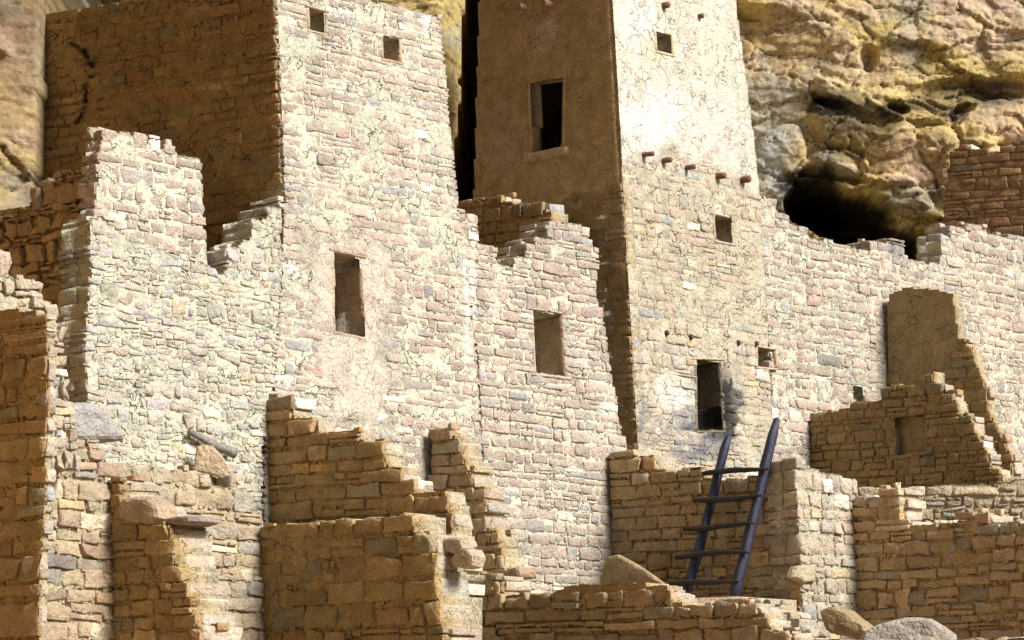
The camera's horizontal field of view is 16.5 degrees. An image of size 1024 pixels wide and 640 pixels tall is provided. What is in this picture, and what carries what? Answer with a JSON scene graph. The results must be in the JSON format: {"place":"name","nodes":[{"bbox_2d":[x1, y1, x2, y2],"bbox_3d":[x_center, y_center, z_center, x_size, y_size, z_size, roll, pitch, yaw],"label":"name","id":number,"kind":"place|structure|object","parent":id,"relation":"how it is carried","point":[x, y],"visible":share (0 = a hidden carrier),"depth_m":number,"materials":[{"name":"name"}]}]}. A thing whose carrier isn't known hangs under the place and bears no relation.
{"place":"outdoors","nodes":[
{"label":"outdoors","id":0,"kind":"place"},
{"bbox_2d":[0,0,1023,260],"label":"cliff","id":1,"kind":"structure","parent":0,"point":[868,116],"depth_m":53.02,"materials":[{"name":"beige stone"}]},
{"bbox_3d":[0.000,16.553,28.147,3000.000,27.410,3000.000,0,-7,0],"label":"ground","id":2,"kind":"structure","parent":0,"visible":0},
{"bbox_2d":[0,308,57,639],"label":"pillar wall","id":3,"kind":"structure","parent":2,"relation":"on","point":[28,366],"depth_m":30.23,"materials":[{"name":"stone"}]},
{"bbox_2d":[47,438,265,639],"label":"terrace wall","id":4,"kind":"structure","parent":2,"relation":"on","point":[81,602],"depth_m":35.02,"materials":[{"name":"stone"}]},
{"bbox_2d":[0,249,81,473],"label":"rubble wall","id":5,"kind":"structure","parent":4,"relation":"on","point":[18,291],"depth_m":34.25,"materials":[{"name":"stone"}]},
{"bbox_2d":[70,402,123,442],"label":"stone slab","id":6,"kind":"structure","parent":4,"relation":"on","point":[94,422],"depth_m":35.06,"materials":[{"name":"stone"}]},
{"bbox_2d":[193,445,240,484],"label":"stone slab","id":7,"kind":"structure","parent":4,"relation":"on","point":[210,459],"depth_m":36.59,"materials":[{"name":"stone"}]},
{"bbox_2d":[57,196,284,519],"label":"room wall","id":8,"kind":"structure","parent":2,"relation":"on","point":[165,351],"depth_m":36.78,"materials":[{"name":"stone"}]},
{"bbox_2d":[0,127,115,322],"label":"rubble wall","id":9,"kind":"structure","parent":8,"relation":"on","point":[30,239],"depth_m":37.14,"materials":[{"name":"stone"}]},
{"bbox_2d":[78,130,207,264],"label":"room wall","id":10,"kind":"structure","parent":8,"relation":"on","point":[145,188],"depth_m":37.13,"materials":[{"name":"stone"}]},
{"bbox_2d":[187,429,237,457],"bbox_3d":[-3.129,1.295,36.892,0.112,0.269,0.658,-7,-10,42],"label":"timber","id":11,"kind":"object","parent":8,"relation":"on","point":[230,451],"visible":1,"depth_m":36.87,"materials":[{"name":"beige wood"}]},
{"bbox_2d":[109,476,242,639],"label":"buttress wall","id":12,"kind":"structure","parent":2,"relation":"on","point":[167,585],"depth_m":34.66,"materials":[{"name":"stone"}]},
{"bbox_2d":[119,496,177,524],"bbox_3d":[-3.605,1.900,34.947,0.588,0.316,0.367,-6,-9,40],"label":"boulder","id":13,"kind":"object","parent":12,"relation":"on","point":[149,510],"visible":0.98,"depth_m":34.78,"materials":[{"name":"stone"}]},
{"bbox_2d":[163,516,220,527],"bbox_3d":[-3.200,1.995,34.831,0.523,0.094,0.503,-6,-9,39],"label":"capstone","id":14,"kind":"object","parent":12,"relation":"on","point":[195,521],"visible":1,"depth_m":34.64,"materials":[{"name":"stone"}]},
{"bbox_2d":[41,0,481,523],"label":"square tower","id":15,"kind":"structure","parent":2,"relation":"on","point":[328,121],"depth_m":39.56,"materials":[{"name":"stone"}]},
{"bbox_2d":[305,4,328,35],"bbox_3d":[-2.333,-3.308,39.447,0.457,0.337,0.394,-6,-9,39],"label":"window","id":16,"kind":"structure","parent":15,"relation":"in","point":[320,10],"depth_m":39.32,"materials":[{"name":"stone"}]},
{"bbox_2d":[329,248,366,339],"bbox_3d":[-1.975,-0.254,39.200,0.498,1.011,0.602,-6,-9,39],"label":"window","id":17,"kind":"structure","parent":15,"relation":"in","point":[348,295],"depth_m":39.33,"materials":[{"name":"stone"}]},
{"bbox_2d":[381,33,402,64],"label":"window","id":18,"kind":"structure","parent":15,"relation":"in","point":[386,56],"depth_m":40.36,"materials":[{"name":"stone"}]},
{"bbox_2d":[259,512,479,639],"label":"cross wall","id":19,"kind":"structure","parent":2,"relation":"on","point":[401,577],"depth_m":35.77,"materials":[{"name":"stone"}]},
{"bbox_2d":[443,537,476,553],"bbox_3d":[-0.538,2.274,35.436,0.363,0.178,0.233,-6,-9,37],"label":"boulder","id":20,"kind":"object","parent":19,"relation":"on","point":[453,545],"visible":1,"depth_m":35.34,"materials":[{"name":"stone"}]},
{"bbox_2d":[451,548,485,569],"bbox_3d":[-0.446,2.391,35.330,0.349,0.215,0.242,-7,-10,43],"label":"boulder","id":21,"kind":"object","parent":19,"relation":"on","point":[468,558],"visible":1,"depth_m":35.23,"materials":[{"name":"stone"}]},
{"bbox_2d":[266,393,484,639],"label":"cross wall","id":22,"kind":"structure","parent":2,"relation":"on","point":[320,469],"depth_m":37.00,"materials":[{"name":"stone"}]},
{"bbox_2d":[427,423,530,592],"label":"cross wall","id":23,"kind":"structure","parent":2,"relation":"on","point":[458,463],"depth_m":39.29,"materials":[{"name":"stone"}]},
{"bbox_2d":[495,567,535,579],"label":"stone block","id":24,"kind":"structure","parent":23,"relation":"on","point":[527,573],"depth_m":38.65,"materials":[{"name":"stone"}]},
{"bbox_2d":[457,209,626,593],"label":"room wall","id":25,"kind":"structure","parent":2,"relation":"on","point":[552,438],"depth_m":41.61,"materials":[{"name":"stone"}]},
{"bbox_2d":[530,307,570,379],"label":"window","id":26,"kind":"structure","parent":25,"relation":"in","point":[551,353],"depth_m":42.11,"materials":[{"name":"stone"}]},
{"bbox_2d":[473,0,778,478],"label":"plastered tower","id":27,"kind":"structure","parent":2,"relation":"on","point":[623,130],"depth_m":44.74,"materials":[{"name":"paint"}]},
{"bbox_2d":[457,192,596,333],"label":"cross wall","id":28,"kind":"structure","parent":27,"relation":"attached to","point":[502,219],"depth_m":43.91,"materials":[{"name":"stone"}]},
{"bbox_2d":[522,74,568,163],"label":"doorway","id":29,"kind":"structure","parent":27,"relation":"in","point":[535,154],"depth_m":44.67,"materials":[{"name":"stone"}]},
{"bbox_2d":[654,30,674,56],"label":"window","id":30,"kind":"structure","parent":27,"relation":"in","point":[657,40],"depth_m":44.99,"materials":[{"name":"stone"}]},
{"bbox_2d":[692,357,725,432],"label":"doorway","id":31,"kind":"structure","parent":27,"relation":"in","point":[707,394],"depth_m":44.98,"materials":[{"name":"stone"}]},
{"bbox_2d":[711,212,735,246],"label":"window","id":32,"kind":"structure","parent":27,"relation":"in","point":[722,216],"depth_m":45.36,"materials":[{"name":"stone"}]},
{"bbox_2d":[609,449,809,611],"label":"ladder wall","id":33,"kind":"structure","parent":2,"relation":"on","point":[655,509],"depth_m":41.54,"materials":[{"name":"stone"}]},
{"bbox_2d":[695,596,796,610],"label":"terrace floor","id":34,"kind":"structure","parent":2,"relation":"on","point":[793,606],"depth_m":39.75,"materials":[{"name":"stone"}]},
{"bbox_2d":[600,555,665,583],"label":"stone slab","id":35,"kind":"object","parent":34,"relation":"on","point":[618,569],"depth_m":41.04,"materials":[{"name":"stone"}]},
{"bbox_2d":[668,417,779,596],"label":"ladder","id":36,"kind":"object","parent":34,"relation":"on","point":[698,553],"visible":0.92,"depth_m":40.72,"materials":[{"name":"black wood"}]},
{"bbox_2d":[480,571,1023,639],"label":"front wall","id":37,"kind":"structure","parent":2,"relation":"on","point":[512,609],"depth_m":36.20,"materials":[{"name":"stone"}]},
{"bbox_2d":[480,578,498,594],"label":"stone block","id":38,"kind":"structure","parent":37,"relation":"on","point":[488,586],"depth_m":37.34,"materials":[{"name":"stone"}]},
{"bbox_2d":[696,598,829,639],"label":"retaining wall","id":39,"kind":"structure","parent":2,"relation":"on","point":[804,622],"depth_m":39.06,"materials":[{"name":"stone"}]},
{"bbox_2d":[766,457,858,639],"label":"return wall","id":40,"kind":"structure","parent":2,"relation":"on","point":[814,509],"depth_m":40.71,"materials":[{"name":"stone"}]},
{"bbox_2d":[786,564,815,582],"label":"rock","id":41,"kind":"object","parent":40,"relation":"on","point":[803,573],"visible":1,"depth_m":40.29,"materials":[{"name":"stone"}]},
{"bbox_2d":[820,607,873,636],"bbox_3d":[3.629,3.264,38.083,0.548,0.330,0.403,-4,-8,26],"label":"boulder","id":42,"kind":"object","parent":2,"relation":"on","point":[844,622],"visible":0.96,"depth_m":37.94,"materials":[{"name":"stone"}]},
{"bbox_2d":[758,196,1023,478],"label":"long wall","id":43,"kind":"structure","parent":2,"relation":"on","point":[827,300],"depth_m":47.65,"materials":[{"name":"stone"}]},
{"bbox_2d":[941,140,1023,236],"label":"rubble wall","id":44,"kind":"structure","parent":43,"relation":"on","point":[984,186],"depth_m":51.76,"materials":[{"name":"stone"}]},
{"bbox_2d":[859,617,956,639],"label":"boulder","id":45,"kind":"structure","parent":2,"relation":"on","point":[913,628],"depth_m":37.34,"materials":[{"name":"stone"}]},
{"bbox_2d":[809,372,1013,487],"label":"cross wall","id":46,"kind":"structure","parent":2,"relation":"on","point":[928,431],"depth_m":45.41,"materials":[{"name":"stone"}]},
{"bbox_2d":[888,411,930,459],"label":"window","id":47,"kind":"structure","parent":46,"relation":"in","point":[898,455],"depth_m":45.46,"materials":[{"name":"stone"}]},
{"bbox_2d":[852,485,1023,639],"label":"terrace wall","id":48,"kind":"structure","parent":2,"relation":"on","point":[961,580],"depth_m":40.52,"materials":[{"name":"stone"}]},
{"bbox_2d":[857,479,1023,523],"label":"terrace wall","id":49,"kind":"structure","parent":2,"relation":"on","point":[944,503],"depth_m":42.69,"materials":[{"name":"stone"}]},
{"bbox_2d":[887,287,1023,479],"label":"cross wall","id":50,"kind":"structure","parent":2,"relation":"on","point":[926,332],"depth_m":47.51,"materials":[{"name":"stone"}]}
]}

